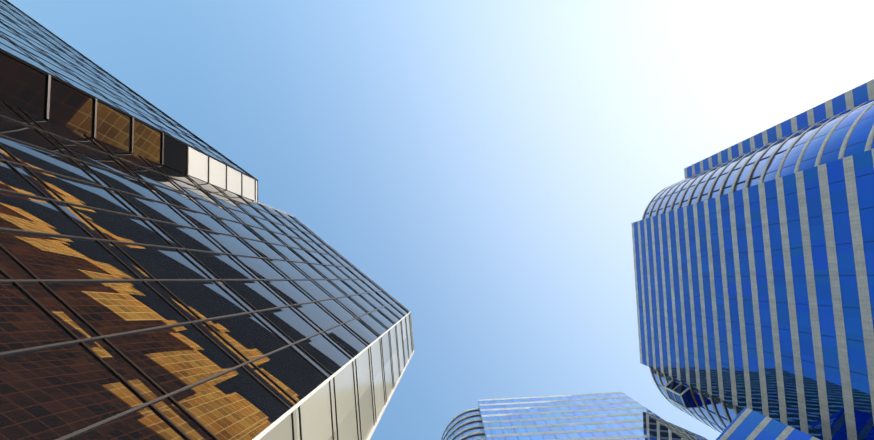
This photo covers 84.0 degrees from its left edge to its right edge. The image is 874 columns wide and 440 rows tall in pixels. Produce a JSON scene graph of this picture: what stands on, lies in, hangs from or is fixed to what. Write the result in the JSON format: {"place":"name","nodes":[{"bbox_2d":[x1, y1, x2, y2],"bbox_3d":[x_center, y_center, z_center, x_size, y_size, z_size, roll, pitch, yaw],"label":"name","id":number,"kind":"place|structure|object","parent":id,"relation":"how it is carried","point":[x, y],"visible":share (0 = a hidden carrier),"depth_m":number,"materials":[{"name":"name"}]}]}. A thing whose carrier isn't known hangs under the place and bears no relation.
{"place":"outdoors","nodes":[
{"label":"outdoors","id":0,"kind":"place"},
{"bbox_2d":[7,0,873,439],"label":"sky","id":1,"kind":"structure","parent":0,"point":[489,165],"materials":[{"name":"blue"}]},
{"label":"ground","id":2,"kind":"structure","parent":0,"visible":0},
{"bbox_2d":[0,0,250,199],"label":"glass facade","id":3,"kind":"structure","parent":2,"relation":"on","point":[22,86],"depth_m":22.09,"materials":[{"name":"glass"}]},
{"bbox_2d":[0,0,412,439],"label":"window frames","id":4,"kind":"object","parent":2,"relation":"on","point":[107,341],"visible":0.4,"depth_m":19.14,"materials":[{"name":"brown metal"}]},
{"bbox_2d":[163,134,186,173],"bbox_3d":[-14.518,-3.652,26.899,0.040,2.330,1.756,-3,-97,1],"label":"window pane","id":5,"kind":"structure","parent":4,"relation":"attached to","point":[175,154],"depth_m":26.88,"materials":[{"name":"black glass"}]},
{"bbox_2d":[188,147,256,200],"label":"tower band panels","id":6,"kind":"object","parent":4,"relation":"attached to","point":[198,165],"visible":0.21,"depth_m":31.96,"materials":[{"name":"grey"}]},
{"bbox_2d":[0,101,413,439],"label":"tower","id":7,"kind":"structure","parent":2,"relation":"on","point":[53,393],"depth_m":12.67,"materials":[{"name":"black glass"}]},
{"bbox_2d":[0,115,395,439],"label":"window mullions","id":8,"kind":"object","parent":7,"relation":"attached to","point":[87,428],"visible":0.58,"depth_m":13.05,"materials":[{"name":"grey metal"}]},
{"bbox_2d":[252,200,414,439],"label":"facade edge trim","id":9,"kind":"structure","parent":7,"relation":"attached to","point":[279,420],"depth_m":20.24,"materials":[{"name":"grey metal"}]},
{"bbox_2d":[441,410,484,439],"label":"curved window glass","id":10,"kind":"object","parent":2,"relation":"on","point":[468,431],"depth_m":89.37,"materials":[{"name":"blue glass"}]},
{"bbox_2d":[441,408,484,439],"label":"curved facade bands","id":11,"kind":"object","parent":10,"relation":"attached to","point":[469,434],"visible":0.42,"depth_m":90.60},
{"bbox_2d":[442,394,652,439],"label":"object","id":12,"kind":"object","parent":2,"relation":"on","point":[553,416],"visible":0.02,"depth_m":84.30,"materials":[{"name":"grey"}]},
{"bbox_2d":[478,394,660,439],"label":"window glass","id":13,"kind":"object","parent":2,"relation":"on","point":[576,427],"depth_m":82.55,"materials":[{"name":"blue glass"}]},
{"bbox_2d":[478,392,663,439],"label":"facade bands","id":14,"kind":"object","parent":13,"relation":"attached to","point":[574,431],"visible":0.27,"depth_m":83.37,"materials":[{"name":"stone"}]},
{"bbox_2d":[643,412,705,439],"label":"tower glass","id":15,"kind":"object","parent":2,"relation":"on","point":[653,429],"visible":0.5,"depth_m":69.45,"materials":[{"name":"glass"}]},
{"bbox_2d":[646,414,707,439],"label":"tower bands","id":16,"kind":"object","parent":15,"relation":"attached to","point":[658,428],"visible":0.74,"depth_m":68.64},
{"bbox_2d":[634,150,873,439],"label":"glass panel","id":17,"kind":"object","parent":2,"relation":"on","point":[863,163],"visible":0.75,"depth_m":65.54,"materials":[{"name":"blue glass"}]},
{"bbox_2d":[631,99,873,439],"bbox_3d":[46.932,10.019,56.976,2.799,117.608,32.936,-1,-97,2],"label":"concrete bands","id":18,"kind":"object","parent":17,"relation":"attached to","point":[859,257],"visible":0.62,"depth_m":65.91,"materials":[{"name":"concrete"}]},
{"bbox_2d":[643,99,873,432],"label":"curved window glass","id":19,"kind":"object","parent":2,"relation":"on","point":[861,130],"visible":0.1,"depth_m":75.36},
{"bbox_2d":[663,380,697,408],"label":"window frame","id":20,"kind":"object","parent":19,"relation":"attached to","point":[673,391],"depth_m":97.04,"materials":[{"name":"grey metal"}]},
{"bbox_2d":[666,381,696,406],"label":"window glass","id":21,"kind":"object","parent":19,"relation":"attached to","point":[687,397],"depth_m":95.80,"materials":[{"name":"blue glass"}]},
{"bbox_2d":[634,102,873,439],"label":"window mullions","id":22,"kind":"object","parent":19,"relation":"attached to","point":[760,276],"visible":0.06,"depth_m":67.35,"materials":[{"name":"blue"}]},
{"bbox_2d":[716,407,811,439],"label":"wing glass","id":23,"kind":"object","parent":2,"relation":"on","point":[773,429],"visible":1,"depth_m":58.13,"materials":[{"name":"blue glass"}]},
{"bbox_2d":[719,408,819,439],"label":"facade bands","id":24,"kind":"object","parent":23,"relation":"attached to","point":[783,435],"visible":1,"depth_m":57.72,"materials":[{"name":"concrete"}]},
{"bbox_2d":[687,83,868,177],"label":"window glass","id":25,"kind":"object","parent":2,"relation":"on","point":[860,94],"depth_m":81.62,"materials":[{"name":"blue glass"}]},
{"bbox_2d":[684,79,873,178],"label":"concrete bands","id":26,"kind":"object","parent":25,"relation":"attached to","point":[849,100],"visible":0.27,"depth_m":80.43,"materials":[{"name":"concrete"}]}
]}

